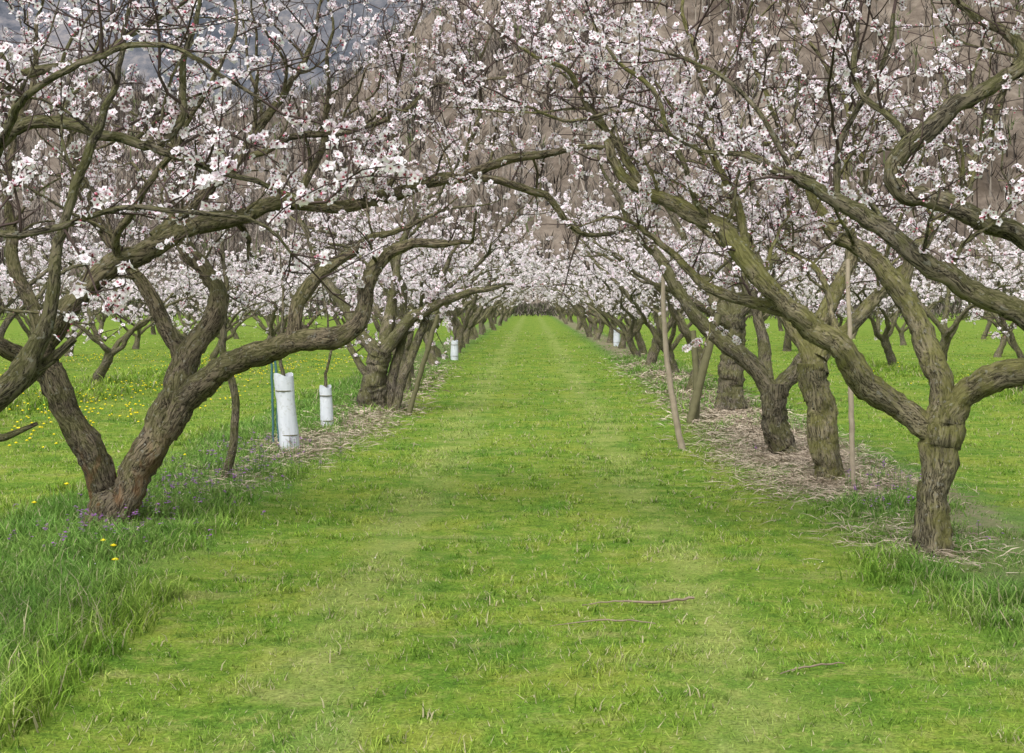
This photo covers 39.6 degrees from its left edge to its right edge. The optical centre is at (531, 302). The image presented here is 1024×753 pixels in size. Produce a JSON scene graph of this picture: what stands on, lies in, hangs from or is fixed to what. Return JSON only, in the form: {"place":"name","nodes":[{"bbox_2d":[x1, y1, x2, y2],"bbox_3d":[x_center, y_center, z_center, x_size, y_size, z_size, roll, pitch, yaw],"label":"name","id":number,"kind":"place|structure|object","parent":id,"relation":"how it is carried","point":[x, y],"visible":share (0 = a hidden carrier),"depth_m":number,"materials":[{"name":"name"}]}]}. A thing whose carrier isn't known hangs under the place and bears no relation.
{"place":"outdoors","nodes":[
{"label":"outdoors","id":0,"kind":"place"},
{"bbox_2d":[0,0,439,116],"bbox_3d":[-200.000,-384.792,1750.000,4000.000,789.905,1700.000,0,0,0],"label":"distant mountain","id":1,"kind":"structure","parent":0,"point":[140,58],"depth_m":1092.87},
{"bbox_2d":[0,312,1023,752],"bbox_3d":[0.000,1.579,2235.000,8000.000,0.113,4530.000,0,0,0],"label":"grass ground","id":2,"kind":"structure","parent":0,"point":[426,532],"depth_m":8.03,"materials":[{"name":"plant"}]},
{"bbox_2d":[0,228,73,327],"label":"apricot tree","id":3,"kind":"object","parent":2,"relation":"on","point":[34,291],"visible":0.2,"depth_m":32.17,"materials":[{"name":"white plant"}]},
{"bbox_2d":[0,132,77,191],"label":"apricot tree","id":4,"kind":"object","parent":2,"relation":"on","point":[36,147],"visible":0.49,"depth_m":17.93,"materials":[{"name":"white plant"}]},
{"bbox_2d":[2,269,85,331],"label":"apricot tree","id":5,"kind":"object","parent":2,"relation":"on","point":[27,320],"visible":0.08,"depth_m":54.26,"materials":[{"name":"white plant"}]},
{"bbox_2d":[0,182,141,337],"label":"apricot tree","id":6,"kind":"object","parent":2,"relation":"on","point":[66,260],"visible":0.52,"depth_m":22.13,"materials":[{"name":"white plant"}]},
{"bbox_2d":[0,202,141,338],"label":"apricot tree","id":7,"kind":"object","parent":2,"relation":"on","point":[23,326],"visible":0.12,"depth_m":37.64,"materials":[{"name":"white plant"}]},
{"bbox_2d":[0,245,160,355],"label":"apricot tree","id":8,"kind":"object","parent":2,"relation":"on","point":[67,353],"visible":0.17,"depth_m":42.84,"materials":[{"name":"white plant"}]},
{"bbox_2d":[39,259,127,335],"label":"apricot tree","id":9,"kind":"object","parent":2,"relation":"on","point":[101,321],"visible":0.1,"depth_m":63.19,"materials":[{"name":"white plant"}]},
{"bbox_2d":[0,239,245,383],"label":"apricot tree","id":10,"kind":"object","parent":2,"relation":"on","point":[107,359],"visible":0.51,"depth_m":26.52,"materials":[{"name":"white plant"}]},
{"bbox_2d":[67,269,207,348],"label":"apricot tree","id":11,"kind":"object","parent":2,"relation":"on","point":[136,344],"visible":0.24,"depth_m":48.89,"materials":[{"name":"white plant"}]},
{"bbox_2d":[114,259,204,334],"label":"apricot tree","id":12,"kind":"object","parent":2,"relation":"on","point":[153,331],"visible":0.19,"depth_m":71.24,"materials":[{"name":"white plant"}]},
{"bbox_2d":[158,275,232,325],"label":"apricot tree","id":13,"kind":"object","parent":2,"relation":"on","point":[194,318],"visible":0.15,"depth_m":81.08,"materials":[{"name":"white plant"}]},
{"bbox_2d":[143,242,252,335],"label":"apricot tree","id":14,"kind":"object","parent":2,"relation":"on","point":[183,323],"visible":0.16,"depth_m":55.09,"materials":[{"name":"white plant"}]},
{"bbox_2d":[89,258,310,368],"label":"apricot tree","id":15,"kind":"object","parent":2,"relation":"on","point":[239,310],"visible":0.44,"depth_m":31.62,"materials":[{"name":"white plant"}]},
{"bbox_2d":[0,0,422,441],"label":"apricot tree","id":16,"kind":"object","parent":2,"relation":"on","point":[29,366],"visible":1,"depth_m":6.14,"materials":[{"name":"white plant"}]},
{"bbox_2d":[140,252,305,359],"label":"apricot tree","id":17,"kind":"object","parent":2,"relation":"on","point":[214,353],"visible":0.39,"depth_m":37.30,"materials":[{"name":"white plant"}]},
{"bbox_2d":[166,246,279,338],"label":"apricot tree","id":18,"kind":"object","parent":2,"relation":"on","point":[235,336],"visible":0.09,"depth_m":63.36,"materials":[{"name":"white plant"}]},
{"bbox_2d":[198,188,253,477],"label":"apricot tree","id":19,"kind":"object","parent":2,"relation":"on","point":[233,441],"visible":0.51,"depth_m":12.67,"materials":[{"name":"brown plant"}]},
{"bbox_2d":[169,236,353,338],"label":"apricot tree","id":20,"kind":"object","parent":2,"relation":"on","point":[272,331],"visible":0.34,"depth_m":42.55,"materials":[{"name":"white plant"}]},
{"bbox_2d":[217,251,321,320],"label":"apricot tree","id":21,"kind":"object","parent":2,"relation":"on","point":[296,284],"visible":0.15,"depth_m":72.90,"materials":[{"name":"white plant"}]},
{"bbox_2d":[270,363,274,442],"bbox_3d":[-2.813,1.039,15.400,0.058,1.140,0.032,0,0,0],"label":"support rod","id":22,"kind":"object","parent":2,"relation":"on","point":[272,391],"visible":0.69,"depth_m":15.39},
{"bbox_2d":[274,361,278,441],"bbox_3d":[-2.725,1.072,15.202,0.066,1.045,0.036,0,0,0],"label":"support rod","id":23,"kind":"object","parent":2,"relation":"on","point":[275,364],"visible":0.33,"depth_m":15.19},
{"bbox_2d":[209,224,344,375],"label":"apricot tree","id":24,"kind":"object","parent":2,"relation":"on","point":[282,283],"visible":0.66,"depth_m":14.98,"materials":[{"name":"white plant"}]},
{"bbox_2d":[212,244,350,334],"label":"apricot tree","id":25,"kind":"object","parent":2,"relation":"on","point":[269,315],"visible":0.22,"depth_m":47.23,"materials":[{"name":"white plant"}]},
{"bbox_2d":[274,372,299,450],"bbox_3d":[-2.576,1.183,14.964,0.273,0.895,0.203,0,0,0],"label":"tree guard","id":26,"kind":"object","parent":2,"relation":"on","point":[286,407],"visible":0.84,"depth_m":14.89,"materials":[{"name":"white plastic"}]},
{"bbox_2d":[232,243,360,328],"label":"apricot tree","id":27,"kind":"object","parent":2,"relation":"on","point":[346,287],"visible":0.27,"depth_m":51.81,"materials":[{"name":"white plant"}]},
{"bbox_2d":[247,232,380,387],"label":"apricot tree","id":28,"kind":"object","parent":2,"relation":"on","point":[330,354],"visible":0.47,"depth_m":17.61,"materials":[{"name":"brown plant"}]},
{"bbox_2d":[319,385,333,425],"bbox_3d":[-2.541,1.323,17.610,0.183,0.615,0.167,0,0,0],"label":"tree guard","id":29,"kind":"object","parent":2,"relation":"on","point":[326,406],"visible":0.86,"depth_m":17.55,"materials":[{"name":"white plastic"}]},
{"bbox_2d":[296,270,381,323],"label":"apricot tree","id":30,"kind":"object","parent":2,"relation":"on","point":[342,319],"visible":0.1,"depth_m":61.12,"materials":[{"name":"white plant"}]},
{"bbox_2d":[0,0,689,525],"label":"apricot tree","id":31,"kind":"object","parent":2,"relation":"on","point":[186,392],"visible":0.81,"depth_m":9.91,"materials":[{"name":"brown plant"}]},
{"bbox_2d":[247,117,549,392],"bbox_3d":[-2.420,-0.695,25.287,6.874,4.796,2.873,0,0,42],"label":"apricot tree","id":32,"kind":"object","parent":2,"relation":"on","point":[347,236],"visible":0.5,"depth_m":24.86,"materials":[{"name":"white plant"}]},
{"bbox_2d":[261,169,556,412],"bbox_3d":[-1.783,-0.180,20.852,4.272,3.930,2.200,0,0,0],"label":"apricot tree","id":33,"kind":"object","parent":2,"relation":"on","point":[374,389],"visible":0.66,"depth_m":20.61,"materials":[{"name":"brown plant"}]},
{"bbox_2d":[301,207,526,378],"bbox_3d":[-2.682,-0.325,29.224,4.907,3.964,5.392,0,0,5],"label":"apricot tree","id":34,"kind":"object","parent":2,"relation":"on","point":[411,335],"visible":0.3,"depth_m":29.16,"materials":[{"name":"white plant"}]},
{"bbox_2d":[407,314,439,415],"bbox_3d":[-1.537,0.891,19.998,0.487,1.460,0.087,0,0,0],"label":"wooden stake","id":35,"kind":"object","parent":2,"relation":"on","point":[421,370],"visible":0.98,"depth_m":19.97,"materials":[{"name":"wood"}]},
{"bbox_2d":[320,226,541,356],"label":"apricot tree","id":36,"kind":"object","parent":2,"relation":"on","point":[438,350],"visible":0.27,"depth_m":39.87,"materials":[{"name":"white plant"}]},
{"bbox_2d":[342,182,541,364],"bbox_3d":[-2.868,-0.628,36.183,5.800,4.635,5.196,0,0,30],"label":"apricot tree","id":37,"kind":"object","parent":2,"relation":"on","point":[432,358],"visible":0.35,"depth_m":36.20,"materials":[{"name":"white plant"}]},
{"bbox_2d":[363,220,540,347],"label":"apricot tree","id":38,"kind":"object","parent":2,"relation":"on","point":[459,310],"visible":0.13,"depth_m":49.56,"materials":[{"name":"white plant"}]},
{"bbox_2d":[450,340,457,359],"bbox_3d":[-2.121,1.324,39.027,0.223,0.611,0.218,0,0,0],"label":"tree guard","id":39,"kind":"object","parent":2,"relation":"on","point":[454,351],"visible":0.96,"depth_m":38.95,"materials":[{"name":"white plastic"}]},
{"bbox_2d":[353,210,555,352],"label":"apricot tree","id":40,"kind":"object","parent":2,"relation":"on","point":[461,329],"visible":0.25,"depth_m":44.30,"materials":[{"name":"white plant"}]},
{"bbox_2d":[447,279,461,340],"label":"apricot tree","id":41,"kind":"object","parent":2,"relation":"on","point":[457,319],"visible":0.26,"depth_m":39.00,"materials":[{"name":"brown plant"}]},
{"bbox_2d":[389,223,521,343],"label":"apricot tree","id":42,"kind":"object","parent":2,"relation":"on","point":[471,324],"visible":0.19,"depth_m":53.93,"materials":[{"name":"white plant"}]},
{"bbox_2d":[5,351,911,560],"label":"dandelions","id":43,"kind":"object","parent":2,"relation":"on","point":[87,406],"visible":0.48,"depth_m":21.67,"materials":[{"name":"plant"}]},
{"bbox_2d":[400,234,534,337],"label":"apricot tree","id":44,"kind":"object","parent":2,"relation":"on","point":[475,308],"visible":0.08,"depth_m":62.80,"materials":[{"name":"white plant"}]},
{"bbox_2d":[406,257,542,339],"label":"apricot tree","id":45,"kind":"object","parent":2,"relation":"on","point":[472,336],"visible":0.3,"depth_m":60.27,"materials":[{"name":"white plant"}]},
{"bbox_2d":[438,248,538,334],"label":"apricot tree","id":46,"kind":"object","parent":2,"relation":"on","point":[481,328],"visible":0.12,"depth_m":70.00,"materials":[{"name":"white plant"}]},
{"bbox_2d":[460,263,539,330],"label":"apricot tree","id":47,"kind":"object","parent":2,"relation":"on","point":[490,319],"visible":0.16,"depth_m":81.16,"materials":[{"name":"white plant"}]},
{"bbox_2d":[465,269,535,332],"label":"apricot tree","id":48,"kind":"object","parent":2,"relation":"on","point":[505,296],"visible":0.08,"depth_m":74.53,"materials":[{"name":"white plant"}]},
{"bbox_2d":[6,429,1004,560],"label":"dead nettle plants","id":49,"kind":"object","parent":2,"relation":"on","point":[152,507],"visible":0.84,"depth_m":11.23,"materials":[{"name":"plant"}]},
{"bbox_2d":[477,251,533,327],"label":"apricot tree","id":50,"kind":"object","parent":2,"relation":"on","point":[493,314],"visible":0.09,"depth_m":88.14,"materials":[{"name":"white plant"}]},
{"bbox_2d":[0,283,1023,318],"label":"hedge","id":51,"kind":"object","parent":2,"relation":"on","point":[537,309],"visible":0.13,"depth_m":137.80,"materials":[{"name":"plant"}]},
{"bbox_2d":[493,290,531,323],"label":"apricot tree","id":52,"kind":"object","parent":2,"relation":"on","point":[495,317],"visible":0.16,"depth_m":104.15,"materials":[{"name":"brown plant"}]},
{"bbox_2d":[497,274,535,322],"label":"apricot tree","id":53,"kind":"object","parent":2,"relation":"on","point":[505,308],"visible":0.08,"depth_m":111.94,"materials":[{"name":"white plant"}]},
{"bbox_2d":[500,292,535,321],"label":"apricot tree","id":54,"kind":"object","parent":2,"relation":"on","point":[508,313],"visible":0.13,"depth_m":119.03,"materials":[{"name":"brown plant"}]},
{"bbox_2d":[497,255,545,325],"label":"apricot tree","id":55,"kind":"object","parent":2,"relation":"on","point":[503,314],"visible":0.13,"depth_m":97.10,"materials":[{"name":"white plant"}]},
{"bbox_2d":[537,289,572,321],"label":"apricot tree","id":56,"kind":"object","parent":2,"relation":"on","point":[568,316],"visible":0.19,"depth_m":118.44,"materials":[{"name":"plant"}]},
{"bbox_2d":[525,272,608,323],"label":"apricot tree","id":57,"kind":"object","parent":2,"relation":"on","point":[560,309],"visible":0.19,"depth_m":104.22,"materials":[{"name":"white plant"}]},
{"bbox_2d":[513,247,638,339],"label":"apricot tree","id":58,"kind":"object","parent":2,"relation":"on","point":[598,333],"visible":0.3,"depth_m":59.72,"materials":[{"name":"white plant"}]},
{"bbox_2d":[530,262,622,324],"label":"apricot tree","id":59,"kind":"object","parent":2,"relation":"on","point":[575,313],"visible":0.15,"depth_m":97.35,"materials":[{"name":"white plant"}]},
{"bbox_2d":[547,282,607,322],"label":"apricot tree","id":60,"kind":"object","parent":2,"relation":"on","point":[570,315],"visible":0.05,"depth_m":111.06,"materials":[{"name":"plant"}]},
{"bbox_2d":[535,261,621,331],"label":"apricot tree","id":61,"kind":"object","parent":2,"relation":"on","point":[590,324],"visible":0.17,"depth_m":75.47,"materials":[{"name":"white plant"}]},
{"bbox_2d":[542,258,615,327],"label":"apricot tree","id":62,"kind":"object","parent":2,"relation":"on","point":[575,281],"visible":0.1,"depth_m":89.11,"materials":[{"name":"white plant"}]},
{"bbox_2d":[532,266,628,329],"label":"apricot tree","id":63,"kind":"object","parent":2,"relation":"on","point":[579,326],"visible":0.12,"depth_m":80.94,"materials":[{"name":"white plant"}]},
{"bbox_2d":[521,250,640,336],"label":"apricot tree","id":64,"kind":"object","parent":2,"relation":"on","point":[584,323],"visible":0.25,"depth_m":64.40,"materials":[{"name":"white plant"}]},
{"bbox_2d":[524,259,651,334],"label":"apricot tree","id":65,"kind":"object","parent":2,"relation":"on","point":[591,320],"visible":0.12,"depth_m":68.40,"materials":[{"name":"white plant"}]},
{"bbox_2d":[170,348,1023,577],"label":"dry straw","id":66,"kind":"object","parent":2,"relation":"on","point":[803,457],"visible":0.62,"depth_m":14.80,"materials":[{"name":"plant"}]},
{"bbox_2d":[551,619,655,625],"bbox_3d":[0.346,1.570,6.996,0.523,0.018,0.064,0,0,-5],"label":"fallen branch","id":67,"kind":"object","parent":2,"relation":"on","point":[606,620],"visible":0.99,"depth_m":7.02,"materials":[{"name":"wood"}]},
{"bbox_2d":[527,241,688,342],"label":"apricot tree","id":68,"kind":"object","parent":2,"relation":"on","point":[610,333],"visible":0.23,"depth_m":55.16,"materials":[{"name":"white plant"}]},
{"bbox_2d":[613,327,619,345],"bbox_3d":[3.086,1.263,51.571,0.258,0.735,0.252,0,0,0],"label":"tree guard","id":69,"kind":"object","parent":2,"relation":"on","point":[616,338],"visible":0.67,"depth_m":51.48,"materials":[{"name":"white plastic"}]},
{"bbox_2d":[545,261,699,348],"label":"apricot tree","id":70,"kind":"object","parent":2,"relation":"on","point":[622,344],"visible":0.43,"depth_m":48.56,"materials":[{"name":"white plant"}]},
{"bbox_2d":[528,244,722,356],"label":"apricot tree","id":71,"kind":"object","parent":2,"relation":"on","point":[630,334],"visible":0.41,"depth_m":39.60,"materials":[{"name":"white plant"}]},
{"bbox_2d":[547,183,723,365],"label":"apricot tree","id":72,"kind":"object","parent":2,"relation":"on","point":[653,352],"visible":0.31,"depth_m":34.64,"materials":[{"name":"white plant"}]},
{"bbox_2d":[573,222,698,353],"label":"apricot tree","id":73,"kind":"object","parent":2,"relation":"on","point":[641,345],"visible":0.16,"depth_m":43.72,"materials":[{"name":"white plant"}]},
{"bbox_2d":[582,596,694,605],"bbox_3d":[0.562,1.566,7.454,0.609,0.031,0.064,0,0,-8],"label":"fallen branch","id":74,"kind":"object","parent":2,"relation":"on","point":[666,601],"visible":1,"depth_m":7.45,"materials":[{"name":"wood"}]},
{"bbox_2d":[661,275,685,448],"bbox_3d":[1.538,0.657,15.664,0.340,1.935,0.135,0,0,43],"label":"wooden stake","id":75,"kind":"object","parent":2,"relation":"on","point":[676,420],"visible":0.94,"depth_m":15.62,"materials":[{"name":"wood"}]},
{"bbox_2d":[357,0,1023,557],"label":"apricot tree","id":76,"kind":"object","parent":2,"relation":"on","point":[937,428],"visible":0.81,"depth_m":8.95,"materials":[{"name":"brown plant"}]},
{"bbox_2d":[595,236,793,373],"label":"apricot tree","id":77,"kind":"object","parent":2,"relation":"on","point":[659,341],"visible":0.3,"depth_m":29.87,"materials":[{"name":"white plant"}]},
{"bbox_2d":[524,167,865,391],"bbox_3d":[2.846,-0.279,24.261,6.501,3.827,4.550,0,0,41],"label":"apricot tree","id":78,"kind":"object","parent":2,"relation":"on","point":[675,313],"visible":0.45,"depth_m":24.33,"materials":[{"name":"white plant"}]},
{"bbox_2d":[690,330,699,421],"bbox_3d":[2.167,0.997,18.792,0.116,1.266,0.280,0,0,0],"label":"wooden stake","id":79,"kind":"object","parent":2,"relation":"on","point":[695,361],"visible":0.58,"depth_m":18.80,"materials":[{"name":"wood"}]},
{"bbox_2d":[686,314,721,423],"bbox_3d":[2.242,0.895,18.608,0.549,1.510,0.120,0,0,-27],"label":"wooden stake","id":80,"kind":"object","parent":2,"relation":"on","point":[697,391],"visible":0.77,"depth_m":18.56,"materials":[{"name":"wood"}]},
{"bbox_2d":[604,146,835,412],"bbox_3d":[2.657,-0.346,20.312,3.822,4.093,1.631,0,0,-24],"label":"apricot tree","id":81,"kind":"object","parent":2,"relation":"on","point":[731,380],"visible":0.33,"depth_m":20.10,"materials":[{"name":"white plant"}]},
{"bbox_2d":[559,86,902,457],"bbox_3d":[2.113,-0.318,14.883,3.649,4.081,1.836,0,0,0],"label":"apricot tree","id":82,"kind":"object","parent":2,"relation":"on","point":[775,424],"visible":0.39,"depth_m":14.65,"materials":[{"name":"plant"}]},
{"bbox_2d":[680,262,805,321],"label":"apricot tree","id":83,"kind":"object","parent":2,"relation":"on","point":[749,315],"visible":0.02,"depth_m":60.41,"materials":[{"name":"white plant"}]},
{"bbox_2d":[697,245,832,345],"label":"apricot tree","id":84,"kind":"object","parent":2,"relation":"on","point":[768,315],"visible":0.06,"depth_m":50.88,"materials":[{"name":"white plant"}]},
{"bbox_2d":[530,0,1023,330],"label":"apricot tree","id":85,"kind":"object","parent":2,"relation":"on","point":[951,275],"visible":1,"depth_m":6.48,"materials":[{"name":"white plant"}]},
{"bbox_2d":[584,46,1001,485],"bbox_3d":[2.260,-0.374,12.721,3.626,4.152,2.159,0,0,0],"label":"apricot tree","id":86,"kind":"object","parent":2,"relation":"on","point":[812,371],"visible":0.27,"depth_m":12.35,"materials":[{"name":"white plant"}]},
{"bbox_2d":[712,230,875,350],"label":"apricot tree","id":87,"kind":"object","parent":2,"relation":"on","point":[787,344],"visible":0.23,"depth_m":44.81,"materials":[{"name":"white plant"}]},
{"bbox_2d":[764,259,824,330],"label":"apricot tree","id":88,"kind":"object","parent":2,"relation":"on","point":[780,328],"visible":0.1,"depth_m":80.90,"materials":[{"name":"white plant"}]},
{"bbox_2d":[780,662,844,673],"bbox_3d":[1.211,1.571,6.137,0.368,0.021,0.017,0,0,-29],"label":"fallen branch","id":89,"kind":"object","parent":2,"relation":"on","point":[819,664],"visible":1,"depth_m":6.14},
{"bbox_2d":[775,266,869,309],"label":"apricot tree","id":90,"kind":"object","parent":2,"relation":"on","point":[820,301],"visible":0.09,"depth_m":71.32,"materials":[{"name":"white plant"}]},
{"bbox_2d":[736,246,934,326],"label":"apricot tree","id":91,"kind":"object","parent":2,"relation":"on","point":[839,316],"visible":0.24,"depth_m":40.55,"materials":[{"name":"white plant"}]},
{"bbox_2d":[845,259,855,486],"bbox_3d":[2.704,0.649,12.093,0.061,2.050,0.249,0,0,0],"label":"wooden stake","id":92,"kind":"object","parent":2,"relation":"on","point":[851,408],"visible":0.69,"depth_m":12.00,"materials":[{"name":"wood"}]},
{"bbox_2d":[794,261,916,338],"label":"apricot tree","id":93,"kind":"object","parent":2,"relation":"on","point":[855,333],"visible":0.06,"depth_m":63.74,"materials":[{"name":"white plant"}]},
{"bbox_2d":[832,276,929,329],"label":"apricot tree","id":94,"kind":"object","parent":2,"relation":"on","point":[891,315],"visible":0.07,"depth_m":80.30,"materials":[{"name":"white plant"}]},
{"bbox_2d":[829,238,952,365],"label":"apricot tree","id":95,"kind":"object","parent":2,"relation":"on","point":[883,338],"visible":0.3,"depth_m":34.14,"materials":[{"name":"plant"}]},
{"bbox_2d":[850,271,955,344],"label":"apricot tree","id":96,"kind":"object","parent":2,"relation":"on","point":[902,330],"visible":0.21,"depth_m":54.15,"materials":[{"name":"white plant"}]},
{"bbox_2d":[868,260,945,310],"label":"apricot tree","id":97,"kind":"object","parent":2,"relation":"on","point":[931,308],"visible":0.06,"depth_m":72.23,"materials":[{"name":"white plant"}]},
{"bbox_2d":[797,179,1023,360],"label":"apricot tree","id":98,"kind":"object","parent":2,"relation":"on","point":[947,333],"visible":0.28,"depth_m":29.74,"materials":[{"name":"white plant"}]},
{"bbox_2d":[906,220,1023,392],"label":"apricot tree","id":99,"kind":"object","parent":2,"relation":"on","point":[1011,339],"visible":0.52,"depth_m":24.67,"materials":[{"name":"white plant"}]},
{"bbox_2d":[916,259,1023,357],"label":"apricot tree","id":100,"kind":"object","parent":2,"relation":"on","point":[998,353],"visible":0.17,"depth_m":42.13,"materials":[{"name":"white plant"}]},
{"bbox_2d":[924,265,1023,338],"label":"apricot tree","id":101,"kind":"object","parent":2,"relation":"on","point":[987,327],"visible":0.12,"depth_m":62.14,"materials":[{"name":"white plant"}]},
{"bbox_2d":[979,206,1023,284],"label":"apricot tree","id":102,"kind":"object","parent":2,"relation":"on","point":[1000,272],"visible":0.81,"depth_m":20.27,"materials":[{"name":"white plant"}]},
{"bbox_2d":[0,352,1023,752],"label":"long grass","id":103,"kind":"structure","parent":0,"point":[36,604],"depth_m":8.52,"materials":[{"name":"plant"}]},
{"bbox_2d":[0,0,1023,312],"bbox_3d":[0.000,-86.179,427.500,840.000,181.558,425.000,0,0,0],"label":"hillside","id":104,"kind":"structure","parent":0,"point":[692,14],"depth_m":297.05,"materials":[{"name":"brown plant"}]},
{"bbox_2d":[0,0,1023,312],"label":"bare woodland","id":105,"kind":"object","parent":104,"relation":"on","point":[492,48],"visible":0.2,"depth_m":297.25,"materials":[{"name":"plant"}]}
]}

